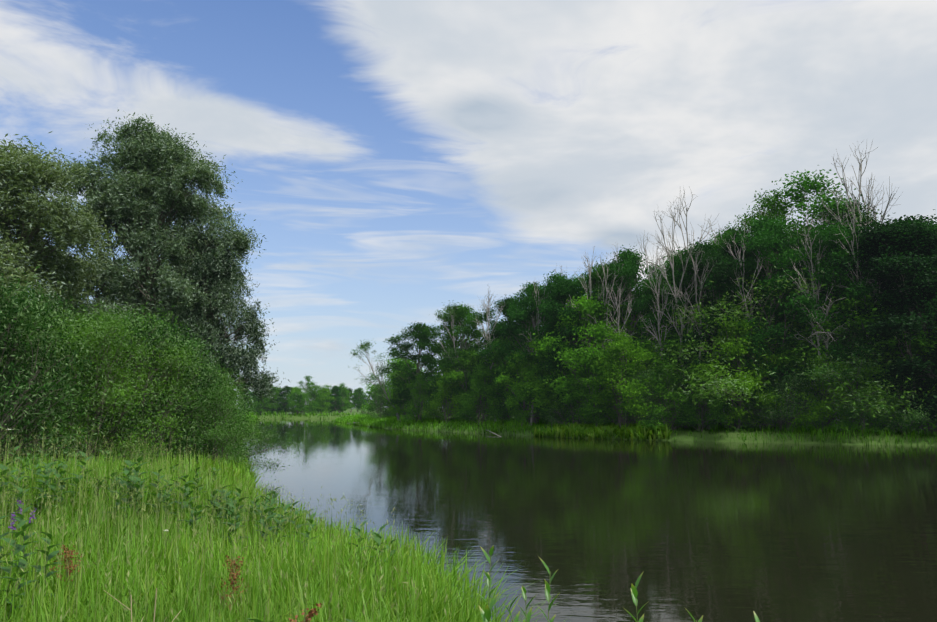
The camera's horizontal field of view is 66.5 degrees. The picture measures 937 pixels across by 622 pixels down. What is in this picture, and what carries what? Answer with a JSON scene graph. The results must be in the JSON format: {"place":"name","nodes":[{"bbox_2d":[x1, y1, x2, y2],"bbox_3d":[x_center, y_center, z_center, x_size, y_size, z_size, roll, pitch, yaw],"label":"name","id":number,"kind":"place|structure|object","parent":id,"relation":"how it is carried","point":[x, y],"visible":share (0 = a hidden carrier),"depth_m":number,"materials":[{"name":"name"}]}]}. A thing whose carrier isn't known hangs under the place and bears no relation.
{"place":"outdoors","nodes":[
{"label":"outdoors","id":0,"kind":"place"},
{"bbox_2d":[0,259,132,463],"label":"shrub","id":1,"kind":"object","parent":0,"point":[17,307],"visible":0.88,"depth_m":18.23,"materials":[{"name":"green plant"}]},
{"bbox_2d":[0,0,936,406],"label":"sky","id":2,"kind":"structure","parent":0,"point":[395,160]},
{"bbox_2d":[243,419,936,621],"bbox_3d":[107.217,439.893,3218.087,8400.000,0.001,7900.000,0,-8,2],"label":"water","id":3,"kind":"structure","parent":0,"point":[739,532],"depth_m":18.34,"materials":[{"name":"black liquid"}]},
{"bbox_2d":[477,545,759,621],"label":"reeds","id":4,"kind":"object","parent":3,"relation":"on","point":[486,615],"visible":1,"depth_m":3.73,"materials":[{"name":"green"}]},
{"bbox_2d":[244,408,936,445],"bbox_3d":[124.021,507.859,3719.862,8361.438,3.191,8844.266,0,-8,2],"label":"ground","id":5,"kind":"structure","parent":0,"point":[683,434],"depth_m":58.71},
{"bbox_2d":[0,131,127,348],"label":"willow","id":6,"kind":"object","parent":5,"relation":"on","point":[22,173],"visible":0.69,"depth_m":31.93,"materials":[{"name":"green plant"}]},
{"bbox_2d":[0,278,127,466],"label":"shrub","id":7,"kind":"object","parent":5,"relation":"on","point":[17,367],"visible":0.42,"depth_m":19.24,"materials":[{"name":"green plant"}]},
{"bbox_2d":[0,286,136,449],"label":"shrub","id":8,"kind":"object","parent":5,"relation":"on","point":[54,306],"visible":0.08,"depth_m":24.68,"materials":[{"name":"green plant"}]},
{"bbox_2d":[0,299,163,458],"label":"shrub","id":9,"kind":"object","parent":5,"relation":"on","point":[113,439],"visible":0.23,"depth_m":21.13,"materials":[{"name":"green plant"}]},
{"bbox_2d":[0,304,182,463],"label":"shrub","id":10,"kind":"object","parent":5,"relation":"on","point":[122,390],"visible":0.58,"depth_m":20.48,"materials":[{"name":"green plant"}]},
{"bbox_2d":[2,297,233,434],"bbox_3d":[-13.771,2.794,26.094,9.045,6.950,10.275,-3,-8,24],"label":"shrub","id":11,"kind":"object","parent":5,"relation":"on","point":[140,319],"visible":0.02,"depth_m":27.09,"materials":[{"name":"green plant"}]},
{"bbox_2d":[3,301,250,461],"bbox_3d":[-11.536,2.772,22.550,8.372,6.226,7.370,6,-10,-38],"label":"shrub","id":12,"kind":"object","parent":5,"relation":"on","point":[149,334],"visible":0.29,"depth_m":22.55,"materials":[{"name":"green plant"}]},
{"bbox_2d":[40,331,248,465],"bbox_3d":[-9.710,3.220,22.223,5.431,5.346,5.865,-1,-8,4],"label":"shrub","id":13,"kind":"object","parent":5,"relation":"on","point":[160,422],"visible":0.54,"depth_m":22.13,"materials":[{"name":"green plant"}]},
{"bbox_2d":[46,109,266,370],"bbox_3d":[-18.128,-1.877,40.214,11.812,18.178,12.721,6,-10,-38],"label":"willow","id":14,"kind":"object","parent":5,"relation":"on","point":[156,171],"visible":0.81,"depth_m":38.63,"materials":[{"name":"green plant"}]},
{"bbox_2d":[108,325,251,443],"bbox_3d":[-11.987,3.595,28.314,6.861,6.213,7.410,-3,-8,21],"label":"shrub","id":15,"kind":"object","parent":5,"relation":"on","point":[192,342],"visible":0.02,"depth_m":29.09,"materials":[{"name":"green plant"}]},
{"bbox_2d":[99,349,270,467],"bbox_3d":[-9.806,3.651,23.683,5.822,4.778,5.125,7,-11,-43],"label":"shrub","id":16,"kind":"object","parent":5,"relation":"on","point":[211,384],"visible":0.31,"depth_m":23.80,"materials":[{"name":"green plant"}]},
{"bbox_2d":[50,545,322,621],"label":"red dock plants","id":17,"kind":"object","parent":5,"relation":"on","point":[311,612],"visible":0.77,"depth_m":5.45,"materials":[{"name":"red"}]},
{"bbox_2d":[0,445,396,621],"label":"weeds","id":18,"kind":"object","parent":5,"relation":"on","point":[166,495],"visible":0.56,"depth_m":10.28,"materials":[{"name":"green"}]},
{"bbox_2d":[156,378,259,474],"bbox_3d":[-8.449,4.134,23.229,3.743,3.901,3.466,-6,-10,36],"label":"shrub","id":19,"kind":"object","parent":5,"relation":"on","point":[217,414],"visible":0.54,"depth_m":23.07,"materials":[{"name":"green plant"}]},
{"bbox_2d":[129,221,290,405],"bbox_3d":[-14.810,1.319,40.373,8.943,13.008,8.398,1,-8,-8],"label":"willow","id":20,"kind":"object","parent":5,"relation":"on","point":[228,306],"visible":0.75,"depth_m":39.38,"materials":[{"name":"green plant"}]},
{"bbox_2d":[177,362,284,456],"bbox_3d":[-10.310,4.347,28.338,6.026,4.778,6.845,4,-9,-26],"label":"shrub","id":21,"kind":"object","parent":5,"relation":"on","point":[251,434],"visible":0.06,"depth_m":29.29,"materials":[{"name":"green plant"}]},
{"bbox_2d":[175,398,303,476],"bbox_3d":[-8.987,4.944,27.501,5.255,3.475,4.626,0,-8,-1],"label":"shrub","id":22,"kind":"object","parent":5,"relation":"on","point":[262,450],"visible":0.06,"depth_m":27.50,"materials":[{"name":"green plant"}]},
{"bbox_2d":[0,421,489,621],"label":"grass heads","id":23,"kind":"object","parent":5,"relation":"on","point":[156,520],"depth_m":7.01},
{"bbox_2d":[242,385,279,414],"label":"tree","id":24,"kind":"object","parent":5,"relation":"on","point":[255,408],"visible":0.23,"depth_m":193.41,"materials":[{"name":"green plant"}]},
{"bbox_2d":[275,385,293,413],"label":"tree","id":25,"kind":"object","parent":5,"relation":"on","point":[287,389],"visible":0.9,"depth_m":193.50,"materials":[{"name":"green plant"}]},
{"bbox_2d":[282,386,314,414],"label":"tree","id":26,"kind":"object","parent":5,"relation":"on","point":[292,406],"visible":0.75,"depth_m":190.36,"materials":[{"name":"green plant"}]},
{"bbox_2d":[291,380,325,412],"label":"tree","id":27,"kind":"object","parent":5,"relation":"on","point":[316,403],"visible":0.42,"depth_m":195.34,"materials":[{"name":"green plant"}]},
{"bbox_2d":[309,388,335,413],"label":"tree","id":28,"kind":"object","parent":5,"relation":"on","point":[327,404],"visible":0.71,"depth_m":197.74,"materials":[{"name":"green plant"}]},
{"bbox_2d":[327,385,342,411],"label":"tree","id":29,"kind":"object","parent":5,"relation":"on","point":[336,390],"visible":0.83,"depth_m":203.90,"materials":[{"name":"green plant"}]},
{"bbox_2d":[0,420,670,621],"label":"grass","id":30,"kind":"structure","parent":5,"relation":"on","point":[428,580],"depth_m":7.07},
{"bbox_2d":[328,382,355,412],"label":"tree","id":31,"kind":"object","parent":5,"relation":"on","point":[346,404],"visible":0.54,"depth_m":207.03,"materials":[{"name":"green plant"}]},
{"bbox_2d":[359,388,390,419],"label":"shrub","id":32,"kind":"object","parent":5,"relation":"on","point":[382,401],"visible":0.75,"depth_m":115.08,"materials":[{"name":"green plant"}]},
{"bbox_2d":[350,339,401,420],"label":"tree","id":33,"kind":"object","parent":5,"relation":"on","point":[364,347],"visible":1,"depth_m":101.06,"materials":[{"name":"green plant"}]},
{"bbox_2d":[357,354,431,415],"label":"tree","id":34,"kind":"object","parent":5,"relation":"on","point":[370,407],"visible":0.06,"depth_m":122.34,"materials":[{"name":"green plant"}]},
{"bbox_2d":[379,370,412,417],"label":"tree","id":35,"kind":"object","parent":5,"relation":"on","point":[401,410],"visible":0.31,"depth_m":102.20,"materials":[{"name":"green plant"}]},
{"bbox_2d":[366,358,429,417],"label":"tree","id":36,"kind":"object","parent":5,"relation":"on","point":[387,375],"visible":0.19,"depth_m":117.20,"materials":[{"name":"green plant"}]},
{"bbox_2d":[374,322,446,417],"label":"tree","id":37,"kind":"object","parent":5,"relation":"on","point":[419,333],"visible":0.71,"depth_m":98.63,"materials":[{"name":"green plant"}]},
{"bbox_2d":[399,372,435,421],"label":"tree","id":38,"kind":"object","parent":5,"relation":"on","point":[421,397],"visible":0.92,"depth_m":94.61,"materials":[{"name":"green plant"}]},
{"bbox_2d":[422,367,469,422],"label":"tree","id":39,"kind":"object","parent":5,"relation":"on","point":[435,406],"visible":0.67,"depth_m":89.54,"materials":[{"name":"green plant"}]},
{"bbox_2d":[429,300,479,419],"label":"tree","id":40,"kind":"object","parent":5,"relation":"on","point":[450,310],"visible":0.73,"depth_m":90.87,"materials":[{"name":"green plant"}]},
{"bbox_2d":[420,302,489,404],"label":"tree","id":41,"kind":"object","parent":5,"relation":"on","point":[446,339],"visible":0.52,"depth_m":92.41,"materials":[{"name":"green plant"}]},
{"bbox_2d":[444,346,497,421],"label":"tree","id":42,"kind":"object","parent":5,"relation":"on","point":[453,376],"visible":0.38,"depth_m":87.94,"materials":[{"name":"green plant"}]},
{"bbox_2d":[452,361,509,424],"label":"tree","id":43,"kind":"object","parent":5,"relation":"on","point":[479,404],"visible":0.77,"depth_m":82.69,"materials":[{"name":"green plant"}]},
{"bbox_2d":[473,284,504,420],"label":"dead tree","id":44,"kind":"object","parent":5,"relation":"on","point":[488,302],"visible":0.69,"depth_m":85.11,"materials":[{"name":"grey plant"}]},
{"bbox_2d":[471,336,521,422],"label":"tree","id":45,"kind":"object","parent":5,"relation":"on","point":[490,387],"visible":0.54,"depth_m":81.44,"materials":[{"name":"green plant"}]},
{"bbox_2d":[467,294,532,420],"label":"tree","id":46,"kind":"object","parent":5,"relation":"on","point":[503,311],"visible":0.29,"depth_m":87.80,"materials":[{"name":"green plant"}]},
{"bbox_2d":[469,281,565,423],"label":"tree","id":47,"kind":"object","parent":5,"relation":"on","point":[519,308],"visible":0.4,"depth_m":80.78,"materials":[{"name":"green plant"}]},
{"bbox_2d":[493,349,546,425],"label":"tree","id":48,"kind":"object","parent":5,"relation":"on","point":[523,417],"visible":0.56,"depth_m":77.75,"materials":[{"name":"green plant"}]},
{"bbox_2d":[524,278,548,424],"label":"dead tree","id":49,"kind":"object","parent":5,"relation":"on","point":[531,419],"visible":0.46,"depth_m":78.75,"materials":[{"name":"grey plant"}]},
{"bbox_2d":[514,348,569,425],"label":"tree","id":50,"kind":"object","parent":5,"relation":"on","point":[539,372],"visible":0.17,"depth_m":74.93,"materials":[{"name":"green plant"}]},
{"bbox_2d":[529,271,583,423],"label":"tree","id":51,"kind":"object","parent":5,"relation":"on","point":[547,328],"visible":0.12,"depth_m":77.85,"materials":[{"name":"green plant"}]},
{"bbox_2d":[509,332,606,424],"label":"tree","id":52,"kind":"object","parent":5,"relation":"on","point":[538,389],"visible":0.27,"depth_m":73.55,"materials":[{"name":"green plant"}]},
{"bbox_2d":[544,383,593,424],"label":"shrub","id":53,"kind":"object","parent":5,"relation":"on","point":[554,420],"visible":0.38,"depth_m":70.14,"materials":[{"name":"green plant"}]},
{"bbox_2d":[534,275,608,424],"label":"tree","id":54,"kind":"object","parent":5,"relation":"on","point":[563,291],"visible":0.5,"depth_m":72.45,"materials":[{"name":"green plant"}]},
{"bbox_2d":[532,290,637,423],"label":"tree","id":55,"kind":"object","parent":5,"relation":"on","point":[600,333],"visible":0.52,"depth_m":69.39,"materials":[{"name":"green plant"}]},
{"bbox_2d":[238,410,936,445],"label":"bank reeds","id":56,"kind":"object","parent":5,"relation":"on","point":[362,419],"visible":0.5,"depth_m":74.44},
{"bbox_2d":[559,348,618,426],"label":"tree","id":57,"kind":"object","parent":5,"relation":"on","point":[581,393],"visible":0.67,"depth_m":66.89,"materials":[{"name":"green plant"}]},
{"bbox_2d":[569,245,610,386],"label":"dead tree","id":58,"kind":"object","parent":5,"relation":"on","point":[589,270],"visible":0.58,"depth_m":71.73,"materials":[{"name":"wood"}]},
{"bbox_2d":[578,252,632,391],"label":"dead tree","id":59,"kind":"object","parent":5,"relation":"on","point":[606,300],"visible":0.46,"depth_m":70.09,"materials":[{"name":"grey plant"}]},
{"bbox_2d":[550,301,671,418],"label":"tree","id":60,"kind":"object","parent":5,"relation":"on","point":[627,323],"visible":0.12,"depth_m":69.88,"materials":[{"name":"green plant"}]},
{"bbox_2d":[570,259,663,422],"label":"tree","id":61,"kind":"object","parent":5,"relation":"on","point":[610,278],"visible":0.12,"depth_m":72.94,"materials":[{"name":"green plant"}]},
{"bbox_2d":[604,281,634,424],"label":"dead tree","id":62,"kind":"object","parent":5,"relation":"on","point":[628,309],"visible":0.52,"depth_m":67.73,"materials":[{"name":"grey plant"}]},
{"bbox_2d":[578,327,662,427],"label":"tree","id":63,"kind":"object","parent":5,"relation":"on","point":[621,346],"visible":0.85,"depth_m":64.51,"materials":[{"name":"green plant"}]},
{"bbox_2d":[590,245,671,420],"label":"tree","id":64,"kind":"object","parent":5,"relation":"on","point":[629,260],"visible":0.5,"depth_m":70.10,"materials":[{"name":"green plant"}]},
{"bbox_2d":[617,367,671,428],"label":"shrub","id":65,"kind":"object","parent":5,"relation":"on","point":[644,398],"visible":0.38,"depth_m":63.43,"materials":[{"name":"green plant"}]},
{"bbox_2d":[639,262,674,406],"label":"dead tree","id":66,"kind":"object","parent":5,"relation":"on","point":[657,302],"visible":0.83,"depth_m":66.30,"materials":[{"name":"grey plant"}]},
{"bbox_2d":[632,305,698,393],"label":"tree","id":67,"kind":"object","parent":5,"relation":"on","point":[657,332],"visible":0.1,"depth_m":69.62,"materials":[{"name":"green plant"}]},
{"bbox_2d":[643,256,690,386],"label":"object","id":68,"kind":"object","parent":5,"relation":"on","point":[665,281],"visible":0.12,"depth_m":71.22,"materials":[{"name":"green plant"}]},
{"bbox_2d":[602,327,734,424],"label":"tree","id":69,"kind":"object","parent":5,"relation":"on","point":[668,344],"visible":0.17,"depth_m":65.50,"materials":[{"name":"green plant"}]},
{"bbox_2d":[632,360,707,429],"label":"tree","id":70,"kind":"object","parent":5,"relation":"on","point":[661,413],"visible":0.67,"depth_m":62.50,"materials":[{"name":"green plant"}]},
{"bbox_2d":[639,198,700,426],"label":"dead tree","id":71,"kind":"object","parent":5,"relation":"on","point":[675,289],"visible":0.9,"depth_m":65.63,"materials":[{"name":"wood"}]},
{"bbox_2d":[636,367,721,427],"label":"shrub","id":72,"kind":"object","parent":5,"relation":"on","point":[676,391],"visible":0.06,"depth_m":63.38,"materials":[{"name":"green plant"}]},
{"bbox_2d":[655,186,716,269],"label":"dead tree","id":73,"kind":"object","parent":5,"relation":"on","point":[669,235],"visible":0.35,"depth_m":76.08,"materials":[{"name":"grey plant"}]},
{"bbox_2d":[673,239,726,428],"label":"dead tree","id":74,"kind":"object","parent":5,"relation":"on","point":[695,270],"visible":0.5,"depth_m":64.36,"materials":[{"name":"grey plant"}]},
{"bbox_2d":[672,360,728,430],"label":"tree","id":75,"kind":"object","parent":5,"relation":"on","point":[708,417],"visible":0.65,"depth_m":61.05,"materials":[{"name":"green plant"}]},
{"bbox_2d":[652,237,756,426],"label":"tree","id":76,"kind":"object","parent":5,"relation":"on","point":[689,273],"visible":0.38,"depth_m":65.68,"materials":[{"name":"green plant"}]},
{"bbox_2d":[686,227,775,427],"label":"tree","id":77,"kind":"object","parent":5,"relation":"on","point":[729,268],"visible":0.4,"depth_m":63.67,"materials":[{"name":"green plant"}]},
{"bbox_2d":[692,221,778,426],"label":"tree","id":78,"kind":"object","parent":5,"relation":"on","point":[725,233],"visible":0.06,"depth_m":66.45,"materials":[{"name":"green plant"}]},
{"bbox_2d":[719,219,765,429],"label":"dead tree","id":79,"kind":"object","parent":5,"relation":"on","point":[757,261],"visible":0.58,"depth_m":62.75,"materials":[{"name":"wood"}]},
{"bbox_2d":[684,311,804,430],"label":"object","id":80,"kind":"object","parent":5,"relation":"on","point":[737,417],"visible":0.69,"depth_m":60.10,"materials":[{"name":"green plant"}]},
{"bbox_2d":[733,346,793,429],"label":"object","id":81,"kind":"object","parent":5,"relation":"on","point":[760,399],"visible":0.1,"depth_m":60.42,"materials":[{"name":"green plant"}]},
{"bbox_2d":[710,210,830,429],"bbox_3d":[26.351,0.620,62.727,9.793,19.838,10.586,-2,-8,17],"label":"tree","id":82,"kind":"object","parent":5,"relation":"on","point":[765,231],"visible":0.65,"depth_m":61.26,"materials":[{"name":"green plant"}]},
{"bbox_2d":[733,185,811,426],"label":"tree","id":83,"kind":"object","parent":5,"relation":"on","point":[768,203],"visible":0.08,"depth_m":69.05,"materials":[{"name":"green plant"}]},
{"bbox_2d":[618,266,934,430],"bbox_3d":[26.126,4.399,63.677,24.851,16.297,26.837,1,-8,-6],"label":"tree","id":84,"kind":"object","parent":5,"relation":"on","point":[728,385],"visible":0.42,"depth_m":57.44,"materials":[{"name":"green plant"}]},
{"bbox_2d":[727,368,833,430],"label":"shrub","id":85,"kind":"object","parent":5,"relation":"on","point":[794,381],"visible":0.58,"depth_m":58.70,"materials":[{"name":"green plant"}]},
{"bbox_2d":[766,318,825,425],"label":"tree","id":86,"kind":"object","parent":5,"relation":"on","point":[795,359],"visible":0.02,"depth_m":59.87,"materials":[{"name":"green plant"}]},
{"bbox_2d":[728,316,871,427],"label":"tree","id":87,"kind":"object","parent":5,"relation":"on","point":[796,325],"visible":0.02,"depth_m":62.12,"materials":[{"name":"green plant"}]},
{"bbox_2d":[753,243,855,427],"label":"tree","id":88,"kind":"object","parent":5,"relation":"on","point":[778,316],"visible":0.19,"depth_m":62.41,"materials":[{"name":"green plant"}]},
{"bbox_2d":[755,165,857,318],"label":"tree","id":89,"kind":"object","parent":5,"relation":"on","point":[800,199],"visible":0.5,"depth_m":66.39,"materials":[{"name":"green plant"}]},
{"bbox_2d":[778,225,846,430],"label":"dead tree","id":90,"kind":"object","parent":5,"relation":"on","point":[812,325],"visible":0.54,"depth_m":59.08,"materials":[{"name":"grey plant"}]},
{"bbox_2d":[796,236,839,426],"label":"dead tree","id":91,"kind":"object","parent":5,"relation":"on","point":[818,262],"visible":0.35,"depth_m":59.46,"materials":[{"name":"grey plant"}]},
{"bbox_2d":[776,350,864,431],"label":"bush","id":92,"kind":"object","parent":5,"relation":"on","point":[822,388],"visible":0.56,"depth_m":57.08,"materials":[{"name":"green plant"}]},
{"bbox_2d":[811,236,880,349],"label":"tree","id":93,"kind":"object","parent":5,"relation":"on","point":[824,256],"visible":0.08,"depth_m":59.74,"materials":[{"name":"green plant"}]},
{"bbox_2d":[815,196,876,289],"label":"tree","id":94,"kind":"object","parent":5,"relation":"on","point":[863,209],"visible":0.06,"depth_m":64.41,"materials":[{"name":"green plant"}]},
{"bbox_2d":[797,191,895,321],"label":"tree","id":95,"kind":"object","parent":5,"relation":"on","point":[851,216],"visible":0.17,"depth_m":63.13,"materials":[{"name":"green plant"}]},
{"bbox_2d":[762,319,932,435],"bbox_3d":[30.834,6.030,60.119,16.001,10.878,17.280,-1,-8,10],"label":"tree","id":96,"kind":"object","parent":5,"relation":"on","point":[825,373],"visible":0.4,"depth_m":55.93,"materials":[{"name":"green plant"}]},
{"bbox_2d":[785,217,917,427],"bbox_3d":[32.079,1.189,60.778,12.350,18.211,10.182,5,-9,-35],"label":"tree","id":97,"kind":"object","parent":5,"relation":"on","point":[827,237],"visible":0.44,"depth_m":59.11,"materials":[{"name":"green plant"}]},
{"bbox_2d":[770,291,936,430],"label":"tree","id":98,"kind":"object","parent":5,"relation":"on","point":[915,345],"visible":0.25,"depth_m":57.62,"materials":[{"name":"green plant"}]},
{"bbox_2d":[812,141,902,425],"bbox_3d":[34.386,-2.472,61.873,7.106,25.560,7.694,-7,-11,43],"label":"dead tree","id":99,"kind":"object","parent":5,"relation":"on","point":[861,174],"visible":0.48,"depth_m":62.37,"materials":[{"name":"grey plant"}]},
{"bbox_2d":[821,355,897,431],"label":"bush","id":100,"kind":"object","parent":5,"relation":"on","point":[843,423],"visible":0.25,"depth_m":56.08,"materials":[{"name":"green plant"}]},
{"bbox_2d":[821,177,906,431],"bbox_3d":[32.822,-0.706,59.447,6.876,21.546,6.350,-2,-8,14],"label":"dead tree","id":101,"kind":"object","parent":5,"relation":"on","point":[853,231],"visible":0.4,"depth_m":59.08,"materials":[{"name":"grey plant"}]},
{"bbox_2d":[846,166,888,230],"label":"dead tree","id":102,"kind":"object","parent":5,"relation":"on","point":[868,196],"visible":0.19,"depth_m":68.50,"materials":[{"name":"grey plant"}]},
{"bbox_2d":[809,215,936,434],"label":"tree","id":103,"kind":"object","parent":5,"relation":"on","point":[880,234],"visible":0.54,"depth_m":54.98,"materials":[{"name":"green plant"}]},
{"bbox_2d":[830,359,915,428],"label":"bush","id":104,"kind":"object","parent":5,"relation":"on","point":[870,380],"visible":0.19,"depth_m":56.49,"materials":[{"name":"green plant"}]},
{"bbox_2d":[850,213,936,353],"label":"tree","id":105,"kind":"object","parent":5,"relation":"on","point":[895,219],"visible":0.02,"depth_m":63.35,"materials":[{"name":"green plant"}]},
{"bbox_2d":[851,209,936,433],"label":"tree","id":106,"kind":"object","parent":5,"relation":"on","point":[924,227],"visible":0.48,"depth_m":56.14,"materials":[{"name":"green plant"}]},
{"bbox_2d":[872,359,936,433],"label":"shrub","id":107,"kind":"object","parent":5,"relation":"on","point":[915,414],"visible":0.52,"depth_m":54.83,"materials":[{"name":"green plant"}]},
{"bbox_2d":[881,329,936,431],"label":"bush","id":108,"kind":"object","parent":5,"relation":"on","point":[914,424],"visible":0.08,"depth_m":55.04,"materials":[{"name":"green plant"}]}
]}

